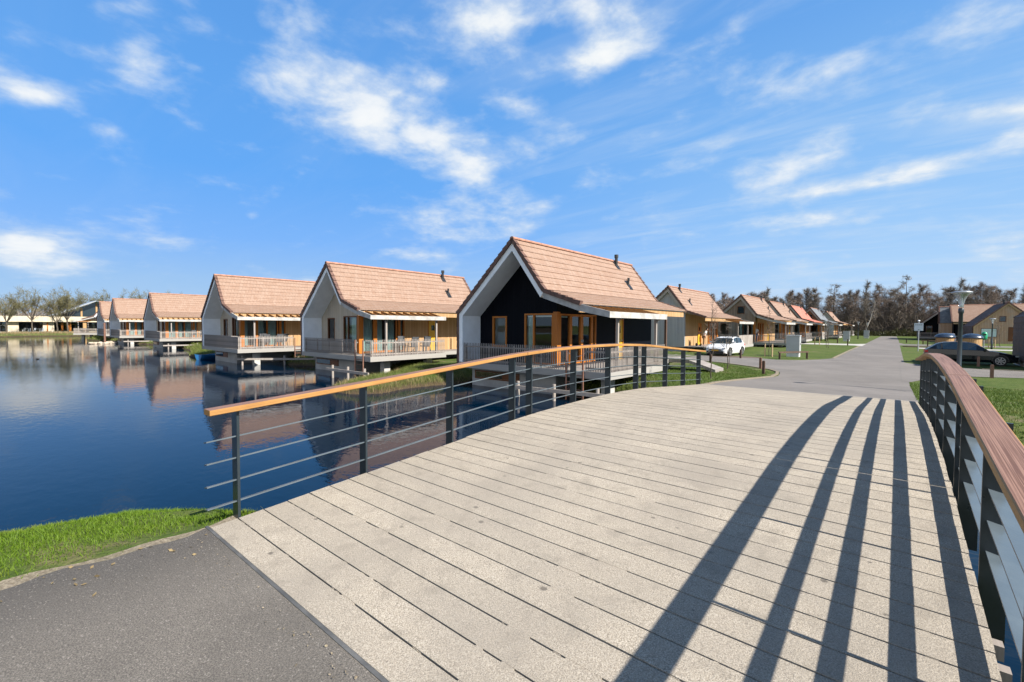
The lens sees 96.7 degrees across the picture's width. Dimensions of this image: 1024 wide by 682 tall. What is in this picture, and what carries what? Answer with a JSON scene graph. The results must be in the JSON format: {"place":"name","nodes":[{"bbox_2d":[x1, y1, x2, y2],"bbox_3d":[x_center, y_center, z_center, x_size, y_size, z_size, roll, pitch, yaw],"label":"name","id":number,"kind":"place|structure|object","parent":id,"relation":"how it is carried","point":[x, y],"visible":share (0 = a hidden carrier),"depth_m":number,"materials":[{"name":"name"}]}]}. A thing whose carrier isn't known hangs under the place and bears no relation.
{"place":"outdoors","nodes":[
{"label":"outdoors","id":0,"kind":"place"},
{"bbox_2d":[0,528,379,681],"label":"asphalt path","id":1,"kind":"structure","parent":0,"point":[175,616],"depth_m":2.63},
{"bbox_2d":[0,534,206,601],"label":"dry leaves","id":2,"kind":"object","parent":1,"relation":"on","point":[92,566],"visible":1,"depth_m":3.25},
{"bbox_2d":[184,539,357,678],"bbox_3d":[-0.784,1.667,2.086,4.752,0.015,0.321,2,3,40],"label":"loose grit","id":3,"kind":"object","parent":1,"relation":"on","point":[326,645],"visible":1,"depth_m":2.55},
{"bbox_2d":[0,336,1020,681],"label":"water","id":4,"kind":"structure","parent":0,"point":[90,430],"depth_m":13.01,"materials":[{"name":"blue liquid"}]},
{"bbox_2d":[194,353,214,359],"bbox_3d":[-25.650,1.359,38.438,1.001,0.565,1.839,1,2,15],"label":"rowing boat","id":5,"kind":"object","parent":4,"relation":"on","point":[205,357],"visible":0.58,"depth_m":37.77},
{"bbox_2d":[507,381,604,400],"bbox_3d":[1.688,2.778,17.771,4.606,2.160,0.254,2,2,37],"label":"mooring rail","id":6,"kind":"object","parent":4,"relation":"in","point":[553,391],"visible":0.3,"depth_m":17.70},
{"bbox_2d":[0,332,1023,580],"bbox_3d":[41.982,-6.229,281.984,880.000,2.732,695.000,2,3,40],"label":"ground","id":7,"kind":"structure","parent":0,"point":[818,350],"depth_m":19.74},
{"bbox_2d":[0,294,27,332],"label":"lakeside tree","id":8,"kind":"object","parent":7,"relation":"on","point":[11,307],"visible":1,"depth_m":104.46,"materials":[{"name":"green plant"}]},
{"bbox_2d":[4,286,52,331],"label":"lakeside tree","id":9,"kind":"object","parent":7,"relation":"on","point":[32,302],"visible":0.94,"depth_m":108.46,"materials":[{"name":"green plant"}]},
{"bbox_2d":[0,331,95,336],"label":"reed bed","id":10,"kind":"object","parent":7,"relation":"on","point":[33,332],"visible":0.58,"depth_m":106.41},
{"bbox_2d":[0,301,98,331],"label":"long pavilion","id":11,"kind":"structure","parent":7,"relation":"on","point":[18,323],"depth_m":123.17,"materials":[{"name":"white metal"}]},
{"bbox_2d":[0,297,110,315],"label":"wood","id":12,"kind":"object","parent":7,"relation":"on","point":[36,313],"depth_m":191.47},
{"bbox_2d":[39,293,75,331],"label":"lakeside tree","id":13,"kind":"object","parent":7,"relation":"on","point":[57,314],"visible":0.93,"depth_m":112.53,"materials":[{"name":"green plant"}]},
{"bbox_2d":[45,284,84,331],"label":"lakeside tree","id":14,"kind":"object","parent":7,"relation":"on","point":[66,302],"visible":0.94,"depth_m":113.86,"materials":[{"name":"green plant"}]},
{"bbox_2d":[73,312,96,339],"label":"holiday house","id":15,"kind":"structure","parent":7,"relation":"on","point":[78,331],"depth_m":83.15,"materials":[{"name":"tile"}]},
{"bbox_2d":[77,287,110,306],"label":"lakeside tree","id":16,"kind":"object","parent":7,"relation":"on","point":[101,297],"visible":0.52,"depth_m":151.06,"materials":[{"name":"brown plant"}]},
{"bbox_2d":[96,301,114,337],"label":"holiday house","id":17,"kind":"structure","parent":7,"relation":"on","point":[103,311],"depth_m":77.66,"materials":[{"name":"tile"}]},
{"bbox_2d":[0,516,236,589],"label":"sandy verge","id":18,"kind":"structure","parent":7,"relation":"on","point":[10,582],"depth_m":3.39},
{"bbox_2d":[0,506,255,579],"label":"grass","id":19,"kind":"structure","parent":7,"relation":"on","point":[95,520],"depth_m":3.89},
{"bbox_2d":[109,298,146,343],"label":"holiday house","id":20,"kind":"structure","parent":7,"relation":"on","point":[126,322],"depth_m":68.17,"materials":[{"name":"concrete"}]},
{"bbox_2d":[135,322,143,334],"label":"glazed door","id":21,"kind":"structure","parent":20,"relation":"in","point":[137,324],"depth_m":68.80,"materials":[{"name":"glass"}]},
{"bbox_2d":[116,287,147,298],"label":"lakeside tree","id":22,"kind":"object","parent":7,"relation":"on","point":[134,296],"visible":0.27,"depth_m":166.51,"materials":[{"name":"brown plant"}]},
{"bbox_2d":[88,335,201,349],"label":"shore grass","id":23,"kind":"structure","parent":7,"relation":"on","point":[113,338],"depth_m":67.09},
{"bbox_2d":[143,292,206,348],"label":"holiday house","id":24,"kind":"structure","parent":7,"relation":"on","point":[172,319],"depth_m":56.41,"materials":[{"name":"tile"}]},
{"bbox_2d":[168,321,175,337],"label":"window","id":25,"kind":"structure","parent":24,"relation":"in","point":[169,322],"depth_m":56.08,"materials":[{"name":"teal glass"}]},
{"bbox_2d":[176,322,193,337],"bbox_3d":[-41.034,-1.517,57.132,0.233,2.250,1.880,2,3,41],"label":"glazed door","id":26,"kind":"structure","parent":24,"relation":"in","point":[187,325],"depth_m":56.96,"materials":[{"name":"clear glass"}]},
{"bbox_2d":[200,274,315,364],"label":"holiday house","id":27,"kind":"structure","parent":7,"relation":"on","point":[239,315],"depth_m":35.88,"materials":[{"name":"tile"}]},
{"bbox_2d":[232,317,237,346],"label":"window","id":28,"kind":"structure","parent":27,"relation":"in","point":[234,321],"depth_m":35.80,"materials":[{"name":"black glass"}]},
{"bbox_2d":[244,320,255,346],"bbox_3d":[-20.350,-0.696,35.261,0.233,2.230,0.840,2,3,41],"label":"window","id":29,"kind":"structure","parent":27,"relation":"in","point":[245,321],"depth_m":35.19,"materials":[{"name":"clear glass"}]},
{"bbox_2d":[256,320,280,345],"bbox_3d":[-19.454,-0.717,36.284,0.233,2.250,1.880,2,3,41],"label":"glazed door","id":30,"kind":"structure","parent":27,"relation":"in","point":[270,324],"depth_m":36.38,"materials":[{"name":"teal glass"}]},
{"bbox_2d":[234,356,314,364],"bbox_3d":[-16.935,2.159,33.061,6.021,2.200,0.227,0,2,-6],"label":"mooring rail","id":31,"kind":"object","parent":7,"relation":"on","point":[242,358],"visible":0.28,"depth_m":32.89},
{"bbox_2d":[326,365,368,379],"bbox_3d":[-8.772,2.482,24.281,4.200,2.220,0.199,2,3,40],"label":"mooring rail","id":32,"kind":"object","parent":7,"relation":"on","point":[347,371],"visible":0.41,"depth_m":24.23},
{"bbox_2d":[300,261,470,376],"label":"holiday house","id":33,"kind":"structure","parent":7,"relation":"on","point":[354,317],"depth_m":29.11,"materials":[{"name":"tile"}]},
{"bbox_2d":[317,358,338,365],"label":"basement window","id":34,"kind":"structure","parent":33,"relation":"in","point":[319,360],"depth_m":29.40,"materials":[{"name":"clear glass"}]},
{"bbox_2d":[327,318,334,340],"bbox_3d":[-11.807,-0.771,29.836,0.920,1.480,0.120,2,3,40],"label":"window","id":35,"kind":"structure","parent":33,"relation":"in","point":[328,319],"depth_m":30.05,"materials":[{"name":"black glass"}]},
{"bbox_2d":[343,316,356,341],"bbox_3d":[-9.993,-0.418,28.370,1.600,2.270,0.233,2,3,40],"label":"window","id":36,"kind":"structure","parent":33,"relation":"in","point":[354,318],"depth_m":28.45,"materials":[{"name":"grey glass"}]},
{"bbox_2d":[362,316,374,352],"bbox_3d":[-8.945,-0.407,28.191,0.233,2.230,0.840,2,3,40],"label":"window","id":37,"kind":"structure","parent":33,"relation":"in","point":[367,324],"depth_m":28.32,"materials":[{"name":"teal glass"}]},
{"bbox_2d":[374,319,399,352],"bbox_3d":[-8.061,-0.429,29.224,0.233,2.250,1.880,2,3,40],"label":"glazed door","id":38,"kind":"structure","parent":33,"relation":"in","point":[377,322],"depth_m":29.47,"materials":[{"name":"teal glass"}]},
{"bbox_2d":[428,320,437,349],"bbox_3d":[-5.575,-0.423,32.047,0.145,2.130,0.900,2,3,40],"label":"door","id":39,"kind":"structure","parent":33,"relation":"in","point":[431,323],"depth_m":31.97,"materials":[{"name":"yellow paint"}]},
{"bbox_2d":[329,366,470,393],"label":"bank reeds","id":40,"kind":"object","parent":7,"relation":"on","point":[413,380],"visible":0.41,"depth_m":21.50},
{"bbox_2d":[334,362,471,390],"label":"bank grass","id":41,"kind":"structure","parent":7,"relation":"on","point":[408,368],"depth_m":22.96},
{"bbox_2d":[189,344,656,393],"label":"shore grass","id":42,"kind":"structure","parent":7,"relation":"on","point":[195,349],"depth_m":29.01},
{"bbox_2d":[456,236,722,399],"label":"holiday house","id":43,"kind":"structure","parent":7,"relation":"on","point":[525,295],"depth_m":21.21,"materials":[{"name":"tile"}]},
{"bbox_2d":[475,370,519,381],"bbox_3d":[-0.718,1.656,21.638,2.840,0.400,0.120,2,3,40],"label":"basement window","id":44,"kind":"structure","parent":43,"relation":"in","point":[482,374],"depth_m":21.66,"materials":[{"name":"black glass"}]},
{"bbox_2d":[492,316,506,346],"bbox_3d":[-0.570,-0.454,21.914,0.920,1.480,0.120,2,3,40],"label":"window","id":45,"kind":"structure","parent":43,"relation":"in","point":[493,317],"depth_m":22.06,"materials":[{"name":"brown wood"}]},
{"bbox_2d":[524,313,552,364],"bbox_3d":[1.245,-0.101,20.448,1.600,2.270,0.233,2,3,40],"label":"window","id":46,"kind":"structure","parent":43,"relation":"in","point":[532,317],"depth_m":20.77,"materials":[{"name":"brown glass"}]},
{"bbox_2d":[560,314,570,364],"bbox_3d":[2.316,-0.090,20.248,0.170,2.230,0.840,2,3,40],"label":"window","id":47,"kind":"structure","parent":43,"relation":"in","point":[568,316],"depth_m":20.47,"materials":[{"name":"brown glass"}]},
{"bbox_2d":[571,314,581,362],"bbox_3d":[2.928,-0.099,20.896,0.160,2.250,0.940,2,3,40],"label":"glazed door","id":48,"kind":"structure","parent":43,"relation":"in","point":[572,315],"depth_m":21.16,"materials":[{"name":"brown glass"}]},
{"bbox_2d":[582,315,592,361],"bbox_3d":[3.539,-0.120,21.610,0.160,2.250,0.940,2,3,40],"label":"glazed door","id":49,"kind":"structure","parent":43,"relation":"in","point":[590,316],"depth_m":21.87,"materials":[{"name":"brown glass"}]},
{"bbox_2d":[592,315,595,360],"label":"window","id":50,"kind":"structure","parent":43,"relation":"in","point":[593,330],"depth_m":22.17,"materials":[{"name":"brown wood"}]},
{"bbox_2d":[615,319,623,358],"bbox_3d":[5.662,-0.106,24.125,0.145,2.130,0.900,2,3,40],"label":"door","id":51,"kind":"structure","parent":43,"relation":"in","point":[621,323],"depth_m":24.29,"materials":[{"name":"yellow paint"}]},
{"bbox_2d":[204,344,1023,681],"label":"footbridge","id":52,"kind":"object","parent":7,"relation":"on","point":[696,532],"visible":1,"depth_m":3.37,"materials":[{"name":"wood"}]},
{"bbox_2d":[651,284,753,351],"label":"holiday house","id":53,"kind":"structure","parent":7,"relation":"on","point":[689,325],"depth_m":43.07,"materials":[{"name":"tile"}]},
{"bbox_2d":[707,296,723,344],"bbox_3d":[16.311,-1.144,36.417,1.696,5.256,1.832,2,3,40],"label":"sapling","id":54,"kind":"object","parent":7,"relation":"on","point":[713,300],"visible":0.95,"depth_m":36.59,"materials":[{"name":"brown plant"}]},
{"bbox_2d":[703,323,728,378],"bbox_3d":[7.884,0.448,17.768,0.884,2.588,1.143,0,2,2],"label":"sapling","id":55,"kind":"object","parent":7,"relation":"on","point":[716,338],"visible":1,"depth_m":17.85,"materials":[{"name":"brown plant"}]},
{"bbox_2d":[715,319,732,368],"bbox_3d":[11.858,0.285,24.996,1.397,3.074,1.080,-1,2,-23],"label":"sapling","id":56,"kind":"object","parent":7,"relation":"on","point":[726,340],"visible":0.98,"depth_m":24.88,"materials":[{"name":"brown plant"}]},
{"bbox_2d":[706,336,744,355],"bbox_3d":[17.412,0.370,37.140,4.107,1.559,1.960,-2,3,-44],"label":"white car","id":57,"kind":"object","parent":7,"relation":"on","point":[737,343],"visible":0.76,"depth_m":36.41,"materials":[{"name":"paint"}]},
{"bbox_2d":[703,360,778,383],"bbox_3d":[11.200,1.387,22.552,4.178,0.485,18.191,1,2,20],"label":"road edge","id":58,"kind":"object","parent":7,"relation":"on","point":[776,373],"visible":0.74,"depth_m":20.43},
{"bbox_2d":[718,294,795,346],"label":"holiday house","id":59,"kind":"structure","parent":7,"relation":"on","point":[756,310],"depth_m":53.94,"materials":[{"name":"tile"}]},
{"bbox_2d":[778,289,798,306],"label":"bare tree","id":60,"kind":"object","parent":7,"relation":"on","point":[789,295],"visible":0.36,"depth_m":137.99,"materials":[{"name":"brown plant"}]},
{"bbox_2d":[767,301,812,342],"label":"holiday house","id":61,"kind":"structure","parent":7,"relation":"on","point":[782,309],"depth_m":67.17,"materials":[{"name":"tile"}]},
{"bbox_2d":[778,351,808,358],"bbox_3d":[20.410,1.129,33.012,2.604,0.750,0.168,0,2,-14],"label":"timber barrier","id":62,"kind":"object","parent":7,"relation":"on","point":[806,352],"visible":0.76,"depth_m":32.95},
{"bbox_2d":[786,335,801,356],"bbox_3d":[22.023,0.402,35.621,0.940,1.700,0.780,2,3,40],"label":"utility cabinet","id":63,"kind":"object","parent":7,"relation":"on","point":[793,342],"visible":0.88,"depth_m":35.35,"materials":[{"name":"grey plastic"}]},
{"bbox_2d":[787,291,805,307],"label":"bare tree","id":64,"kind":"object","parent":7,"relation":"on","point":[797,297],"visible":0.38,"depth_m":139.45,"materials":[{"name":"brown plant"}]},
{"bbox_2d":[788,305,826,340],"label":"holiday house","id":65,"kind":"structure","parent":7,"relation":"on","point":[799,312],"depth_m":79.01,"materials":[{"name":"red tile"}]},
{"bbox_2d":[798,288,816,309],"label":"bare tree","id":66,"kind":"object","parent":7,"relation":"on","point":[806,295],"visible":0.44,"depth_m":141.84,"materials":[{"name":"brown plant"}]},
{"bbox_2d":[804,287,826,313],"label":"bare tree","id":67,"kind":"object","parent":7,"relation":"on","point":[815,290],"visible":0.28,"depth_m":139.46,"materials":[{"name":"brown plant"}]},
{"bbox_2d":[805,293,829,311],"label":"bare tree","id":68,"kind":"object","parent":7,"relation":"on","point":[813,305],"visible":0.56,"depth_m":136.72,"materials":[{"name":"brown plant"}]},
{"bbox_2d":[615,363,1023,441],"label":"lawn grass","id":69,"kind":"structure","parent":7,"relation":"on","point":[1013,396],"depth_m":16.62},
{"bbox_2d":[806,307,841,338],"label":"holiday house","id":70,"kind":"structure","parent":7,"relation":"on","point":[815,314],"depth_m":88.11,"materials":[{"name":"grey tile"}]},
{"bbox_2d":[822,295,841,314],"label":"bare tree","id":71,"kind":"object","parent":7,"relation":"on","point":[829,302],"visible":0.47,"depth_m":137.25,"materials":[{"name":"brown plant"}]},
{"bbox_2d":[823,310,854,336],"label":"holiday house","id":72,"kind":"structure","parent":7,"relation":"on","point":[828,315],"depth_m":108.57,"materials":[{"name":"tile"}]},
{"bbox_2d":[821,283,858,325],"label":"bare tree","id":73,"kind":"object","parent":7,"relation":"on","point":[834,298],"visible":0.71,"depth_m":132.67,"materials":[{"name":"brown plant"}]},
{"bbox_2d":[834,288,857,329],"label":"bare tree","id":74,"kind":"object","parent":7,"relation":"on","point":[850,294],"visible":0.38,"depth_m":135.53,"materials":[{"name":"brown plant"}]},
{"bbox_2d":[836,300,859,327],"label":"bare tree","id":75,"kind":"object","parent":7,"relation":"on","point":[846,307],"visible":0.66,"depth_m":130.23,"materials":[{"name":"brown plant"}]},
{"bbox_2d":[840,289,863,331],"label":"bare tree","id":76,"kind":"object","parent":7,"relation":"on","point":[856,300],"visible":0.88,"depth_m":128.21,"materials":[{"name":"brown plant"}]},
{"bbox_2d":[860,279,871,329],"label":"bare tree","id":77,"kind":"object","parent":7,"relation":"on","point":[866,298],"visible":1,"depth_m":124.49,"materials":[{"name":"brown plant"}]},
{"bbox_2d":[857,291,884,324],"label":"bare tree","id":78,"kind":"object","parent":7,"relation":"on","point":[862,299],"visible":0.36,"depth_m":131.22,"materials":[{"name":"brown plant"}]},
{"bbox_2d":[866,299,880,329],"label":"leaning birch","id":79,"kind":"object","parent":7,"relation":"on","point":[871,317],"visible":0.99,"depth_m":122.49,"materials":[{"name":"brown plant"}]},
{"bbox_2d":[838,327,916,335],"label":"undergrowth","id":80,"kind":"object","parent":7,"relation":"on","point":[884,333],"visible":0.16,"depth_m":120.17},
{"bbox_2d":[860,283,897,322],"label":"bare tree","id":81,"kind":"object","parent":7,"relation":"on","point":[878,289],"visible":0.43,"depth_m":129.70,"materials":[{"name":"brown plant"}]},
{"bbox_2d":[863,292,899,326],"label":"bare tree","id":82,"kind":"object","parent":7,"relation":"on","point":[877,296],"visible":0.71,"depth_m":126.94,"materials":[{"name":"brown plant"}]},
{"bbox_2d":[866,290,907,326],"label":"bare tree","id":83,"kind":"object","parent":7,"relation":"on","point":[891,294],"visible":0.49,"depth_m":128.31,"materials":[{"name":"brown plant"}]},
{"bbox_2d":[877,293,918,329],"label":"bare tree","id":84,"kind":"object","parent":7,"relation":"on","point":[900,301],"visible":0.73,"depth_m":123.22,"materials":[{"name":"brown plant"}]},
{"bbox_2d":[774,294,1022,335],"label":"undergrowth","id":85,"kind":"object","parent":7,"relation":"on","point":[872,327],"visible":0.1,"depth_m":124.70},
{"bbox_2d":[885,274,922,335],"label":"bare larch","id":86,"kind":"object","parent":7,"relation":"on","point":[905,284],"visible":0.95,"depth_m":121.27,"materials":[{"name":"brown plant"}]},
{"bbox_2d":[914,320,922,350],"bbox_3d":[39.682,-0.425,44.439,0.190,3.250,0.660,-1,3,-42],"label":"notice sign","id":87,"kind":"object","parent":7,"relation":"on","point":[918,326],"visible":0.92,"depth_m":44.41,"materials":[{"name":"metal"}]},
{"bbox_2d":[907,292,930,322],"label":"bare tree","id":88,"kind":"object","parent":7,"relation":"on","point":[917,302],"visible":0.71,"depth_m":121.83,"materials":[{"name":"brown plant"}]},
{"bbox_2d":[913,284,937,319],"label":"bare tree","id":89,"kind":"object","parent":7,"relation":"on","point":[921,288],"visible":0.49,"depth_m":123.02,"materials":[{"name":"brown plant"}]},
{"bbox_2d":[917,311,938,339],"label":"holiday house","id":90,"kind":"structure","parent":7,"relation":"on","point":[930,328],"depth_m":87.53,"materials":[{"name":"black wood"}]},
{"bbox_2d":[917,296,947,321],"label":"bare tree","id":91,"kind":"object","parent":7,"relation":"on","point":[936,307],"visible":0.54,"depth_m":118.48,"materials":[{"name":"brown plant"}]},
{"bbox_2d":[937,306,952,333],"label":"timber annex","id":92,"kind":"object","parent":7,"relation":"on","point":[944,322],"visible":0.59,"depth_m":82.27,"materials":[{"name":"brown wood"}]},
{"bbox_2d":[934,333,955,342],"bbox_3d":[51.087,-0.104,53.733,1.900,1.680,1.900,2,3,40],"label":"domed container","id":93,"kind":"object","parent":7,"relation":"on","point":[944,337],"visible":0.68,"depth_m":53.20,"materials":[{"name":"silver metal"}]},
{"bbox_2d":[932,287,958,310],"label":"bare tree","id":94,"kind":"object","parent":7,"relation":"on","point":[948,298],"visible":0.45,"depth_m":120.89,"materials":[{"name":"brown plant"}]},
{"bbox_2d":[952,276,969,304],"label":"bare tree","id":95,"kind":"object","parent":7,"relation":"on","point":[961,285],"visible":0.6,"depth_m":114.12,"materials":[{"name":"brown plant"}]},
{"bbox_2d":[951,291,972,365],"bbox_3d":[14.423,0.106,14.661,0.524,3.435,0.524,2,3,40],"label":"street lamp","id":96,"kind":"object","parent":7,"relation":"on","point":[960,334],"visible":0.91,"depth_m":14.61,"materials":[{"name":"metal"}]},
{"bbox_2d":[949,290,985,304],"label":"bare tree","id":97,"kind":"object","parent":7,"relation":"on","point":[967,295],"visible":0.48,"depth_m":113.35,"materials":[{"name":"brown plant"}]},
{"bbox_2d":[923,341,1019,365],"bbox_3d":[29.082,0.756,29.007,4.257,1.439,2.020,2,3,40],"label":"black car","id":98,"kind":"object","parent":7,"relation":"on","point":[971,352],"visible":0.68,"depth_m":28.32,"materials":[{"name":"paint"}]},
{"bbox_2d":[962,333,983,346],"bbox_3d":[51.392,-0.005,50.858,1.900,1.680,1.900,2,3,40],"label":"domed container","id":99,"kind":"object","parent":7,"relation":"on","point":[974,338],"visible":0.64,"depth_m":50.22,"materials":[{"name":"beige metal"}]},
{"bbox_2d":[973,281,987,303],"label":"bare tree","id":100,"kind":"object","parent":7,"relation":"on","point":[978,287],"visible":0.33,"depth_m":121.14,"materials":[{"name":"brown plant"}]},
{"bbox_2d":[949,304,1023,338],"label":"holiday house","id":101,"kind":"structure","parent":7,"relation":"on","point":[972,311],"depth_m":78.70,"materials":[{"name":"tile"}]},
{"bbox_2d":[978,284,1002,303],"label":"bare tree","id":102,"kind":"object","parent":7,"relation":"on","point":[993,297],"visible":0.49,"depth_m":110.86,"materials":[{"name":"brown plant"}]},
{"bbox_2d":[998,287,1023,303],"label":"bare tree","id":103,"kind":"object","parent":7,"relation":"on","point":[1013,293],"visible":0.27,"depth_m":110.44,"materials":[{"name":"brown plant"}]},
{"bbox_2d":[1012,311,1023,366],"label":"holiday house","id":104,"kind":"structure","parent":7,"relation":"on","point":[1018,338],"depth_m":28.09,"materials":[{"name":"wood"}]},
{"bbox_2d":[0,0,1023,314],"label":"sky","id":105,"kind":"structure","parent":0,"point":[735,148],"materials":[{"name":"blue"}]},
{"bbox_2d":[668,354,837,375],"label":"side road","id":106,"kind":"structure","parent":0,"point":[793,367],"depth_m":28.78,"materials":[{"name":"concrete"}]},
{"bbox_2d":[710,336,917,401],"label":"road","id":107,"kind":"structure","parent":0,"point":[874,365],"depth_m":20.24,"materials":[{"name":"asphalt"}]},
{"bbox_2d":[801,343,864,345],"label":"footpath","id":108,"kind":"structure","parent":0,"point":[834,344],"depth_m":60.66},
{"bbox_2d":[897,343,1011,347],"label":"side road","id":109,"kind":"structure","parent":0,"point":[930,345],"depth_m":58.26,"materials":[{"name":"asphalt"}]},
{"bbox_2d":[900,362,1023,381],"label":"footpath","id":110,"kind":"structure","parent":0,"point":[910,372],"depth_m":23.10,"materials":[{"name":"concrete"}]},
{"bbox_2d":[963,299,1022,343],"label":"holiday house","id":111,"kind":"structure","parent":0,"point":[1007,312],"depth_m":66.39,"materials":[{"name":"wood"}]},
{"bbox_2d":[981,328,996,336],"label":"window","id":112,"kind":"structure","parent":111,"relation":"in","point":[988,330],"depth_m":66.79,"materials":[{"name":"glass"}]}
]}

